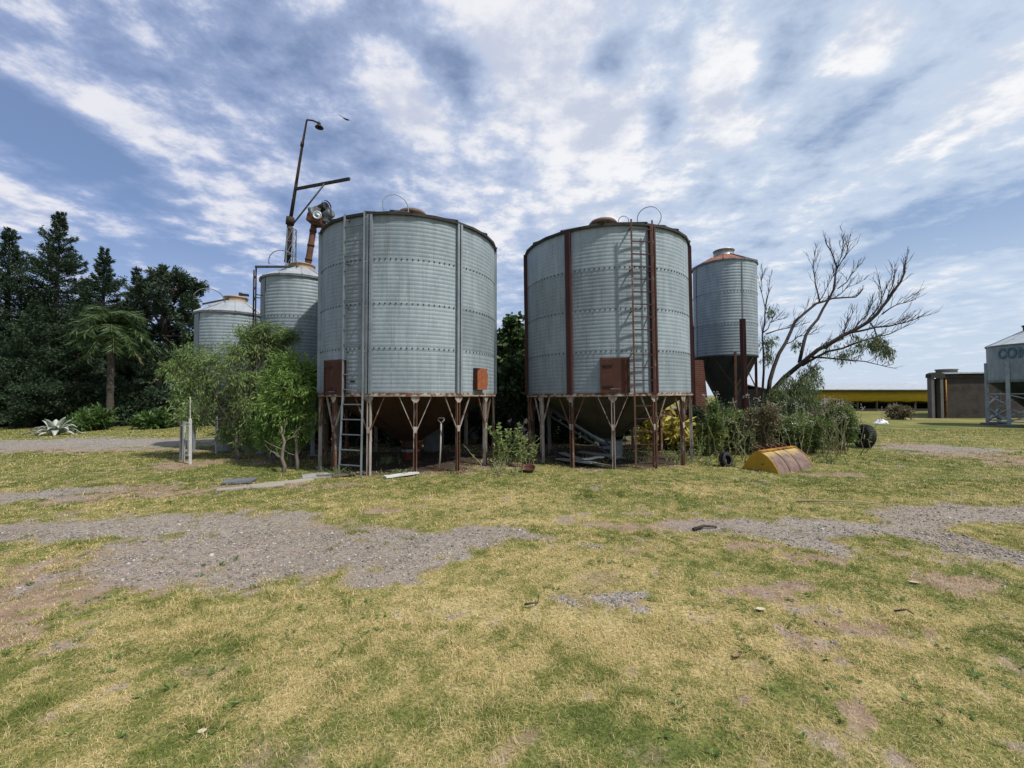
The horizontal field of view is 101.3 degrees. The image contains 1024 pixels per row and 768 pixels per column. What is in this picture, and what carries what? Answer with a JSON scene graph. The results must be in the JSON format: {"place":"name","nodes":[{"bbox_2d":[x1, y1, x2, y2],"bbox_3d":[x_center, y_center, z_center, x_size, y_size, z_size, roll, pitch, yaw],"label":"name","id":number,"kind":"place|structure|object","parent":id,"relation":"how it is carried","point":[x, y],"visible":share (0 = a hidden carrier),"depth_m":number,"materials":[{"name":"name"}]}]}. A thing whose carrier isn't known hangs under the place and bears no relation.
{"place":"outdoors","nodes":[
{"label":"outdoors","id":0,"kind":"place"},
{"bbox_2d":[0,396,1023,767],"bbox_3d":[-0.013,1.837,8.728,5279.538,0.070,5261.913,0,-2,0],"label":"ground","id":1,"kind":"structure","parent":0,"point":[430,460],"depth_m":3.23,"materials":[{"name":"plant"}]},
{"bbox_2d":[0,311,39,424],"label":"conifer tree","id":2,"kind":"object","parent":1,"relation":"on","point":[1,319],"visible":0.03,"depth_m":22.52,"materials":[{"name":"green plant"}]},
{"bbox_2d":[0,226,72,425],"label":"conifer tree","id":3,"kind":"object","parent":1,"relation":"on","point":[9,239],"visible":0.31,"depth_m":23.94,"materials":[{"name":"green plant"}]},
{"bbox_2d":[0,303,95,428],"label":"conifer tree","id":4,"kind":"object","parent":1,"relation":"on","point":[36,334],"visible":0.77,"depth_m":20.96,"materials":[{"name":"green plant"}]},
{"bbox_2d":[22,417,84,435],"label":"agave plant","id":5,"kind":"object","parent":1,"relation":"on","point":[55,426],"visible":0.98,"depth_m":16.74,"materials":[{"name":"green plant"}]},
{"bbox_2d":[0,211,128,425],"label":"conifer tree","id":6,"kind":"object","parent":1,"relation":"on","point":[68,264],"visible":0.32,"depth_m":24.20,"materials":[{"name":"green plant"}]},
{"bbox_2d":[5,302,124,420],"bbox_3d":[-23.048,-0.976,22.161,5.444,7.009,4.848,1,-2,-18],"label":"conifer tree","id":7,"kind":"object","parent":1,"relation":"on","point":[94,377],"visible":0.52,"depth_m":21.93,"materials":[{"name":"green plant"}]},
{"bbox_2d":[48,378,105,414],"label":"shrub","id":8,"kind":"object","parent":1,"relation":"on","point":[69,404],"visible":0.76,"depth_m":20.89,"materials":[{"name":"green plant"}]},
{"bbox_2d":[63,401,118,430],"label":"shrub","id":9,"kind":"object","parent":1,"relation":"on","point":[97,418],"visible":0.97,"depth_m":18.99,"materials":[{"name":"green plant"}]},
{"bbox_2d":[49,246,148,418],"bbox_3d":[-24.971,-2.795,25.458,5.603,11.361,5.825,-1,-2,26],"label":"conifer tree","id":10,"kind":"object","parent":1,"relation":"on","point":[104,274],"visible":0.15,"depth_m":25.44,"materials":[{"name":"green plant"}]},
{"bbox_2d":[61,266,157,386],"bbox_3d":[-23.921,-2.430,25.784,4.698,9.884,5.574,-1,-2,33],"label":"conifer tree","id":11,"kind":"object","parent":1,"relation":"on","point":[134,273],"visible":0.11,"depth_m":25.61,"materials":[{"name":"green plant"}]},
{"bbox_2d":[62,304,160,427],"bbox_3d":[-20.158,-0.850,21.075,3.586,6.084,3.854,0,-2,0],"label":"palm tree","id":12,"kind":"object","parent":1,"relation":"on","point":[111,328],"visible":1,"depth_m":20.80,"materials":[{"name":"green plant"}]},
{"bbox_2d":[85,379,145,426],"bbox_3d":[-20.787,0.979,22.130,2.925,2.532,2.096,0,-2,0],"label":"shrub","id":13,"kind":"object","parent":1,"relation":"on","point":[123,412],"visible":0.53,"depth_m":21.75,"materials":[{"name":"green plant"}]},
{"bbox_2d":[114,380,153,413],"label":"shrub","id":14,"kind":"object","parent":1,"relation":"on","point":[127,388],"visible":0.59,"depth_m":22.17,"materials":[{"name":"green plant"}]},
{"bbox_2d":[127,406,173,429],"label":"shrub","id":15,"kind":"object","parent":1,"relation":"on","point":[150,420],"visible":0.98,"depth_m":19.85,"materials":[{"name":"green plant"}]},
{"bbox_2d":[125,341,189,423],"bbox_3d":[-19.533,-0.062,23.246,3.400,4.645,2.781,-1,-2,21],"label":"shrub","id":16,"kind":"object","parent":1,"relation":"on","point":[156,357],"visible":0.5,"depth_m":22.69,"materials":[{"name":"green plant"}]},
{"bbox_2d":[115,264,209,385],"bbox_3d":[-20.220,-2.330,24.297,4.854,9.282,3.309,-1,-2,24],"label":"broadleaf tree","id":17,"kind":"object","parent":1,"relation":"on","point":[161,279],"visible":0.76,"depth_m":23.92,"materials":[{"name":"green plant"}]},
{"bbox_2d":[144,383,190,426],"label":"shrub","id":18,"kind":"object","parent":1,"relation":"on","point":[157,397],"visible":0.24,"depth_m":20.96,"materials":[{"name":"green plant"}]},
{"bbox_2d":[179,397,191,463],"bbox_3d":[-7.901,1.105,10.108,1.175,1.600,0.129,-1,-2,43],"label":"white post frame","id":19,"kind":"object","parent":1,"relation":"on","point":[182,454],"visible":0.83,"depth_m":9.92,"materials":[{"name":"paint"}]},
{"bbox_2d":[187,416,217,456],"bbox_3d":[-8.299,1.340,11.268,0.047,1.132,0.720,-1,-2,27],"label":"white rail","id":20,"kind":"object","parent":1,"relation":"on","point":[216,429],"visible":0.29,"depth_m":11.54,"materials":[{"name":"paint"}]},
{"bbox_2d":[192,288,259,450],"bbox_3d":[-8.611,-0.429,13.025,2.171,4.794,2.176,1,-2,-33],"label":"slim silo","id":21,"kind":"object","parent":1,"relation":"on","point":[214,319],"visible":0.18,"depth_m":12.15,"materials":[{"name":"metal"}]},
{"bbox_2d":[217,429,238,452],"bbox_3d":[-8.163,1.621,12.060,0.576,0.632,0.576,0,-2,0],"label":"steel drum","id":22,"kind":"object","parent":1,"relation":"on","point":[223,448],"visible":0.3,"depth_m":11.81,"materials":[{"name":"metal"}]},
{"bbox_2d":[148,316,308,459],"bbox_3d":[-7.134,0.116,10.446,3.548,3.609,2.031,0,-2,0],"label":"willow tree","id":23,"kind":"object","parent":1,"relation":"on","point":[237,416],"visible":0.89,"depth_m":10.44,"materials":[{"name":"green plant"}]},
{"bbox_2d":[221,477,256,483],"bbox_3d":[-4.982,1.772,7.679,0.482,0.049,0.388,0,-2,-15],"label":"slate board","id":24,"kind":"object","parent":1,"relation":"on","point":[240,480],"visible":1,"depth_m":7.61,"materials":[{"name":"stone"}]},
{"bbox_2d":[216,483,284,491],"bbox_3d":[-4.495,1.780,7.242,1.002,0.037,0.167,1,-2,-23],"label":"plank","id":25,"kind":"object","parent":1,"relation":"on","point":[239,488],"visible":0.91,"depth_m":7.17,"materials":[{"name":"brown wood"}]},
{"bbox_2d":[250,478,313,486],"bbox_3d":[-4.133,1.780,7.568,1.000,0.038,0.219,1,-2,-37],"label":"plank","id":26,"kind":"object","parent":1,"relation":"on","point":[287,481],"visible":0.89,"depth_m":7.56,"materials":[{"name":"brown wood"}]},
{"bbox_2d":[264,420,300,472],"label":"sapling","id":27,"kind":"object","parent":1,"relation":"on","point":[281,457],"visible":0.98,"depth_m":8.81,"materials":[{"name":"brown plant"}]},
{"bbox_2d":[244,346,327,466],"bbox_3d":[-5.120,0.485,9.458,1.838,2.789,1.549,0,-2,0],"label":"willow tree","id":28,"kind":"object","parent":1,"relation":"on","point":[297,385],"visible":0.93,"depth_m":9.36,"materials":[{"name":"green plant"}]},
{"bbox_2d":[251,250,339,456],"bbox_3d":[-6.068,-0.847,11.975,2.309,5.572,2.181,1,-2,-27],"label":"slim silo","id":29,"kind":"object","parent":1,"relation":"on","point":[288,295],"visible":0.33,"depth_m":11.13,"materials":[{"name":"metal"}]},
{"bbox_2d":[285,419,314,469],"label":"sapling","id":30,"kind":"object","parent":1,"relation":"on","point":[296,456],"visible":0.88,"depth_m":9.15,"materials":[{"name":"brown plant"}]},
{"bbox_2d":[284,119,349,438],"bbox_3d":[-6.631,-3.704,14.243,3.100,11.386,0.479,-1,-2,21],"label":"lamp mast","id":31,"kind":"object","parent":1,"relation":"on","point":[291,220],"visible":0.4,"depth_m":14.66,"materials":[{"name":"metal"}]},
{"bbox_2d":[301,472,334,477],"bbox_3d":[-3.822,1.807,8.287,0.576,0.039,0.523,1,-2,-30],"label":"concrete slab","id":32,"kind":"object","parent":1,"relation":"on","point":[311,475],"depth_m":8.22,"materials":[{"name":"concrete"}]},
{"bbox_2d":[305,200,334,263],"bbox_3d":[-6.666,-2.132,14.040,1.374,8.037,0.556,0,-2,4],"label":"grain elevator","id":33,"kind":"object","parent":1,"relation":"on","point":[320,215],"visible":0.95,"depth_m":14.04,"materials":[{"name":"metal"}]},
{"bbox_2d":[301,405,344,445],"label":"shrub","id":34,"kind":"object","parent":1,"relation":"on","point":[330,433],"visible":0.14,"depth_m":13.49,"materials":[{"name":"green plant"}]},
{"bbox_2d":[317,472,355,476],"bbox_3d":[-3.462,1.798,8.287,0.700,0.042,0.170,1,-2,-25],"label":"plank","id":35,"kind":"object","parent":1,"relation":"on","point":[344,474],"visible":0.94,"depth_m":8.27,"materials":[{"name":"grey wood"}]},
{"bbox_2d":[314,464,371,478],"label":"grass tuft","id":36,"kind":"object","parent":1,"relation":"on","point":[335,471],"visible":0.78,"depth_m":8.46,"materials":[{"name":"green plant"}]},
{"bbox_2d":[340,408,389,444],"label":"shrub","id":37,"kind":"object","parent":1,"relation":"on","point":[354,426],"visible":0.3,"depth_m":13.65,"materials":[{"name":"green plant"}]},
{"bbox_2d":[376,454,401,465],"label":"grass tuft","id":38,"kind":"object","parent":1,"relation":"on","point":[388,460],"visible":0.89,"depth_m":9.83,"materials":[{"name":"green plant"}]},
{"bbox_2d":[383,471,418,477],"bbox_3d":[-2.164,1.776,8.219,0.680,0.041,0.169,1,-2,-39],"label":"plank","id":39,"kind":"object","parent":1,"relation":"on","point":[399,474],"visible":1,"depth_m":8.16,"materials":[{"name":"white paint"}]},
{"bbox_2d":[384,433,423,445],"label":"shrub","id":40,"kind":"object","parent":1,"relation":"on","point":[392,440],"visible":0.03,"depth_m":13.20,"materials":[{"name":"green plant"}]},
{"bbox_2d":[316,194,496,476],"bbox_3d":[-2.515,-1.209,10.488,4.262,6.285,4.293,0,-2,-14],"label":"grain silo","id":41,"kind":"object","parent":1,"relation":"on","point":[407,331],"visible":0.99,"depth_m":8.69,"materials":[{"name":"metal"}]},
{"bbox_2d":[400,439,422,459],"bbox_3d":[-2.527,1.647,10.559,0.580,0.480,0.580,0,-2,0],"label":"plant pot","id":42,"kind":"object","parent":1,"relation":"on","point":[407,455],"visible":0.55,"depth_m":10.40,"materials":[{"name":"ceramic"}]},
{"bbox_2d":[423,426,443,451],"bbox_3d":[-2.269,1.584,12.162,0.596,0.712,0.596,0,-2,0],"label":"steel drum","id":43,"kind":"object","parent":1,"relation":"on","point":[431,441],"visible":0.55,"depth_m":11.91,"materials":[{"name":"metal"}]},
{"bbox_2d":[434,417,444,470],"bbox_3d":[-1.541,1.386,8.921,0.221,1.353,0.064,0,-2,0],"label":"shovel","id":44,"kind":"object","parent":1,"relation":"on","point":[439,469],"visible":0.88,"depth_m":8.91,"materials":[{"name":"metal"}]},
{"bbox_2d":[443,408,473,445],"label":"shrub","id":45,"kind":"object","parent":1,"relation":"on","point":[449,433],"visible":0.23,"depth_m":13.81,"materials":[{"name":"green plant"}]},
{"bbox_2d":[468,396,514,443],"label":"shrub","id":46,"kind":"object","parent":1,"relation":"on","point":[476,420],"visible":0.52,"depth_m":13.70,"materials":[{"name":"green plant"}]},
{"bbox_2d":[464,436,541,468],"bbox_3d":[-0.188,1.510,9.122,1.489,0.734,0.939,1,-2,-36],"label":"weed","id":47,"kind":"object","parent":1,"relation":"on","point":[501,455],"visible":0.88,"depth_m":9.08,"materials":[{"name":"green plant"}]},
{"bbox_2d":[486,422,522,466],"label":"weed","id":48,"kind":"object","parent":1,"relation":"on","point":[498,440],"visible":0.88,"depth_m":9.49,"materials":[{"name":"green plant"}]},
{"bbox_2d":[486,460,524,477],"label":"weed","id":49,"kind":"object","parent":1,"relation":"on","point":[499,471],"visible":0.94,"depth_m":8.38,"materials":[{"name":"green plant"}]},
{"bbox_2d":[0,443,1023,657],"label":"gravel","id":50,"kind":"structure","parent":1,"relation":"on","point":[176,571],"depth_m":4.47,"materials":[{"name":"gravel"}]},
{"bbox_2d":[0,468,1023,767],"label":"ground weeds","id":51,"kind":"object","parent":1,"relation":"on","point":[210,672],"visible":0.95,"depth_m":2.84,"materials":[{"name":"green plant"}]},
{"bbox_2d":[488,311,537,442],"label":"broadleaf tree","id":52,"kind":"object","parent":1,"relation":"on","point":[510,356],"visible":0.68,"depth_m":14.07,"materials":[{"name":"green plant"}]},
{"bbox_2d":[462,411,569,438],"bbox_3d":[0.158,1.507,15.665,6.160,1.096,0.250,0,-2,0],"label":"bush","id":53,"kind":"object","parent":1,"relation":"on","point":[474,434],"depth_m":15.56,"materials":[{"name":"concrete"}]},
{"bbox_2d":[509,428,539,466],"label":"weed","id":54,"kind":"object","parent":1,"relation":"on","point":[527,454],"visible":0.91,"depth_m":9.53,"materials":[{"name":"green plant"}]},
{"bbox_2d":[521,464,534,472],"bbox_3d":[0.337,1.779,8.731,0.307,0.120,0.310,-8,13,-17],"label":"broken bowl","id":55,"kind":"object","parent":1,"relation":"on","point":[528,468],"visible":0.9,"depth_m":8.80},
{"bbox_2d":[520,400,562,442],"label":"shrub","id":56,"kind":"object","parent":1,"relation":"on","point":[554,426],"visible":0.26,"depth_m":14.02,"materials":[{"name":"green plant"}]},
{"bbox_2d":[555,418,598,444],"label":"shrub","id":57,"kind":"object","parent":1,"relation":"on","point":[563,436],"visible":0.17,"depth_m":14.10,"materials":[{"name":"green plant"}]},
{"bbox_2d":[548,408,624,458],"bbox_3d":[1.906,1.226,11.059,2.120,1.348,0.544,-1,-2,21],"label":"inclined auger","id":58,"kind":"object","parent":1,"relation":"on","point":[603,442],"visible":0.56,"depth_m":10.94,"materials":[{"name":"metal"}]},
{"bbox_2d":[577,451,619,456],"bbox_3d":[2.137,1.759,10.543,0.189,0.034,1.552,-5,-2,-25],"label":"plank","id":59,"kind":"object","parent":1,"relation":"on","point":[598,454],"visible":0.87,"depth_m":10.50,"materials":[{"name":"grey wood"}]},
{"bbox_2d":[593,462,611,466],"bbox_3d":[1.775,1.788,9.566,0.167,0.038,1.270,8,-6,-40],"label":"plank","id":60,"kind":"object","parent":1,"relation":"on","point":[608,465],"visible":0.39,"depth_m":9.22,"materials":[{"name":"grey wood"}]},
{"bbox_2d":[555,458,596,463],"bbox_3d":[1.456,1.762,9.655,0.234,0.035,1.053,2,-4,-41],"label":"plank","id":61,"kind":"object","parent":60,"relation":"on","point":[579,461],"visible":0.89,"depth_m":9.57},
{"bbox_2d":[523,206,694,469],"bbox_3d":[2.470,-1.210,11.103,4.255,6.322,4.308,-1,-2,13],"label":"grain silo","id":62,"kind":"object","parent":1,"relation":"on","point":[608,329],"visible":0.99,"depth_m":9.33,"materials":[{"name":"metal"}]},
{"bbox_2d":[615,426,637,441],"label":"shrub","id":63,"kind":"object","parent":1,"relation":"on","point":[622,437],"visible":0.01,"depth_m":14.25,"materials":[{"name":"green plant"}]},
{"bbox_2d":[619,444,651,462],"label":"grass tuft","id":64,"kind":"object","parent":1,"relation":"on","point":[632,456],"visible":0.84,"depth_m":10.22,"materials":[{"name":"green plant"}]},
{"bbox_2d":[630,403,696,450],"bbox_3d":[4.547,1.333,12.511,2.005,1.784,1.560,-1,-2,37],"label":"yellowed plant","id":65,"kind":"object","parent":1,"relation":"on","point":[644,437],"visible":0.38,"depth_m":12.39,"materials":[{"name":"yellow plant"}]},
{"bbox_2d":[663,423,689,450],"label":"yellowed plant","id":66,"kind":"object","parent":1,"relation":"on","point":[673,435],"visible":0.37,"depth_m":12.08,"materials":[{"name":"yellow plant"}]},
{"bbox_2d":[662,447,696,463],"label":"grass tuft","id":67,"kind":"object","parent":1,"relation":"on","point":[670,458],"visible":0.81,"depth_m":10.04,"materials":[{"name":"green plant"}]},
{"bbox_2d":[664,360,707,427],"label":"brick pier","id":68,"kind":"structure","parent":1,"relation":"on","point":[700,385],"depth_m":14.80,"materials":[{"name":"brick"}]},
{"bbox_2d":[676,402,706,429],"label":"shrub","id":69,"kind":"object","parent":1,"relation":"on","point":[698,411],"visible":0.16,"depth_m":12.67,"materials":[{"name":"green plant"}]},
{"bbox_2d":[692,326,695,407],"bbox_3d":[6.274,0.008,14.490,0.080,4.030,0.076,0,-1,-25],"label":"steel post","id":70,"kind":"object","parent":1,"relation":"on","point":[694,398],"visible":0.14,"depth_m":14.49,"materials":[{"name":"metal"}]},
{"bbox_2d":[688,424,712,460],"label":"weed","id":71,"kind":"object","parent":1,"relation":"on","point":[701,444],"visible":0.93,"depth_m":10.54,"materials":[{"name":"green plant"}]},
{"bbox_2d":[685,420,729,455],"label":"shrub","id":72,"kind":"object","parent":1,"relation":"on","point":[687,444],"visible":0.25,"depth_m":11.33,"materials":[{"name":"green plant"}]},
{"bbox_2d":[685,454,741,467],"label":"grass tuft","id":73,"kind":"object","parent":1,"relation":"on","point":[708,461],"visible":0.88,"depth_m":9.47,"materials":[{"name":"green plant"}]},
{"bbox_2d":[702,391,730,457],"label":"weed","id":74,"kind":"object","parent":1,"relation":"on","point":[724,437],"visible":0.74,"depth_m":10.62,"materials":[{"name":"green plant"}]},
{"bbox_2d":[694,398,738,456],"bbox_3d":[5.377,1.145,11.254,0.988,1.610,1.099,1,-2,-26],"label":"shrub","id":75,"kind":"object","parent":1,"relation":"on","point":[715,421],"visible":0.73,"depth_m":11.09,"materials":[{"name":"green plant"}]},
{"bbox_2d":[703,398,741,439],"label":"shrub","id":76,"kind":"object","parent":1,"relation":"on","point":[723,407],"visible":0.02,"depth_m":14.14,"materials":[{"name":"green plant"}]},
{"bbox_2d":[692,248,758,411],"bbox_3d":[8.165,-1.560,16.090,2.324,7.222,2.335,-1,-2,27],"label":"feed silo","id":77,"kind":"object","parent":1,"relation":"on","point":[725,294],"visible":0.93,"depth_m":15.27,"materials":[{"name":"metal"}]},
{"bbox_2d":[719,452,732,466],"bbox_3d":[4.818,1.717,9.447,0.375,0.375,0.125,1,-16,-30],"label":"tyre","id":78,"kind":"object","parent":1,"relation":"on","point":[728,457],"visible":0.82,"depth_m":9.41,"materials":[{"name":"black rubber"}]},
{"bbox_2d":[719,409,754,459],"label":"weed","id":79,"kind":"object","parent":1,"relation":"on","point":[728,442],"visible":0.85,"depth_m":10.53,"materials":[{"name":"green plant"}]},
{"bbox_2d":[721,407,760,451],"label":"shrub","id":80,"kind":"object","parent":1,"relation":"on","point":[731,426],"visible":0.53,"depth_m":11.85,"materials":[{"name":"green plant"}]},
{"bbox_2d":[739,319,747,430],"bbox_3d":[6.969,0.007,12.590,0.132,3.928,0.124,0,-1,-25],"label":"steel post","id":81,"kind":"object","parent":1,"relation":"on","point":[743,364],"visible":0.73,"depth_m":12.57,"materials":[{"name":"metal"}]},
{"bbox_2d":[729,412,757,462],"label":"weed","id":82,"kind":"object","parent":1,"relation":"on","point":[744,439],"visible":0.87,"depth_m":10.59,"materials":[{"name":"green plant"}]},
{"bbox_2d":[741,397,785,448],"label":"shrub","id":83,"kind":"object","parent":1,"relation":"on","point":[765,417],"visible":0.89,"depth_m":11.12,"materials":[{"name":"green plant"}]},
{"bbox_2d":[748,396,791,428],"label":"shrub","id":84,"kind":"object","parent":1,"relation":"on","point":[765,402],"visible":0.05,"depth_m":14.32,"materials":[{"name":"green plant"}]},
{"bbox_2d":[742,442,813,473],"bbox_3d":[5.730,1.610,9.166,1.884,0.550,0.800,1,-2,-33],"label":"loader bucket","id":85,"kind":"object","parent":1,"relation":"on","point":[782,458],"visible":0.93,"depth_m":8.96,"materials":[{"name":"yellow paint"}]},
{"bbox_2d":[765,411,795,446],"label":"shrub","id":86,"kind":"object","parent":1,"relation":"on","point":[777,432],"visible":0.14,"depth_m":12.01,"materials":[{"name":"green plant"}]},
{"bbox_2d":[780,412,814,454],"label":"weed","id":87,"kind":"object","parent":1,"relation":"on","point":[803,433],"visible":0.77,"depth_m":10.94,"materials":[{"name":"green plant"}]},
{"bbox_2d":[775,410,838,453],"bbox_3d":[7.990,1.330,11.522,1.310,1.279,1.473,0,-2,0],"label":"shrub","id":88,"kind":"object","parent":1,"relation":"on","point":[816,432],"visible":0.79,"depth_m":11.30,"materials":[{"name":"green plant"}]},
{"bbox_2d":[802,417,825,454],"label":"weed","id":89,"kind":"object","parent":1,"relation":"on","point":[823,444],"visible":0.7,"depth_m":11.03,"materials":[{"name":"green plant"}]},
{"bbox_2d":[805,408,843,447],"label":"shrub","id":90,"kind":"object","parent":1,"relation":"on","point":[813,413],"visible":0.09,"depth_m":13.01,"materials":[{"name":"green plant"}]},
{"bbox_2d":[811,453,847,464],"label":"grass tuft","id":91,"kind":"object","parent":1,"relation":"on","point":[827,459],"visible":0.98,"depth_m":9.94,"materials":[{"name":"green plant"}]},
{"bbox_2d":[820,395,842,450],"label":"weed","id":92,"kind":"object","parent":1,"relation":"on","point":[836,421],"visible":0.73,"depth_m":12.06,"materials":[{"name":"green plant"}]},
{"bbox_2d":[815,414,849,457],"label":"weed","id":93,"kind":"object","parent":1,"relation":"on","point":[829,443],"visible":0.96,"depth_m":10.70,"materials":[{"name":"green plant"}]},
{"bbox_2d":[817,395,856,412],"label":"shrub","id":94,"kind":"object","parent":1,"relation":"on","point":[830,403],"visible":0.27,"depth_m":26.56,"materials":[{"name":"green plant"}]},
{"bbox_2d":[796,500,881,503],"bbox_3d":[4.792,1.728,6.165,1.165,0.040,0.039,0,-2,6],"label":"fallen stick","id":95,"kind":"object","parent":1,"relation":"on","point":[832,500],"visible":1,"depth_m":6.18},
{"bbox_2d":[820,398,863,455],"bbox_3d":[8.835,1.157,11.343,0.844,1.556,1.017,0,-2,0],"label":"weed","id":96,"kind":"object","parent":1,"relation":"on","point":[834,441],"visible":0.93,"depth_m":11.35,"materials":[{"name":"green plant"}]},
{"bbox_2d":[822,402,865,450],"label":"shrub","id":97,"kind":"object","parent":1,"relation":"on","point":[850,432],"visible":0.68,"depth_m":12.30,"materials":[{"name":"green plant"}]},
{"bbox_2d":[757,221,942,417],"bbox_3d":[11.599,-1.907,15.055,5.557,8.388,3.796,0,-2,0],"label":"dead tree","id":98,"kind":"object","parent":1,"relation":"on","point":[800,389],"visible":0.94,"depth_m":14.53,"materials":[{"name":"grey plant"}]},
{"bbox_2d":[832,409,883,452],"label":"weed","id":99,"kind":"object","parent":1,"relation":"on","point":[858,433],"visible":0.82,"depth_m":11.76,"materials":[{"name":"green plant"}]},
{"bbox_2d":[854,424,876,447],"bbox_3d":[10.875,1.621,12.945,0.260,0.754,0.754,8,0,8],"label":"old tyre","id":100,"kind":"object","parent":1,"relation":"on","point":[868,429],"visible":0.75,"depth_m":12.73,"materials":[{"name":"black rubber"}]},
{"bbox_2d":[884,403,916,419],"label":"shrub","id":101,"kind":"object","parent":1,"relation":"on","point":[897,412],"visible":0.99,"depth_m":27.67,"materials":[{"name":"green plant"}]},
{"bbox_2d":[925,369,1023,417],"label":"brick shed","id":102,"kind":"structure","parent":1,"relation":"on","point":[953,393],"depth_m":29.47,"materials":[{"name":"paint"}]},
{"bbox_2d":[980,325,1023,426],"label":"hopper silo","id":103,"kind":"object","parent":1,"relation":"on","point":[1004,369],"visible":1,"depth_m":21.54,"materials":[{"name":"metal"}]},
{"bbox_2d":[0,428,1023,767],"bbox_3d":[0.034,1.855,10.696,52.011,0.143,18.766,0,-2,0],"label":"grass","id":104,"kind":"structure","parent":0,"point":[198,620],"depth_m":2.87,"materials":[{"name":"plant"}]},
{"bbox_2d":[0,0,1023,395],"label":"sky","id":105,"kind":"structure","parent":0,"point":[167,132],"materials":[{"name":"blue"}]},
{"bbox_2d":[731,383,927,410],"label":"poultry house","id":106,"kind":"structure","parent":0,"point":[875,396],"depth_m":43.03,"materials":[{"name":"yellow metal"}]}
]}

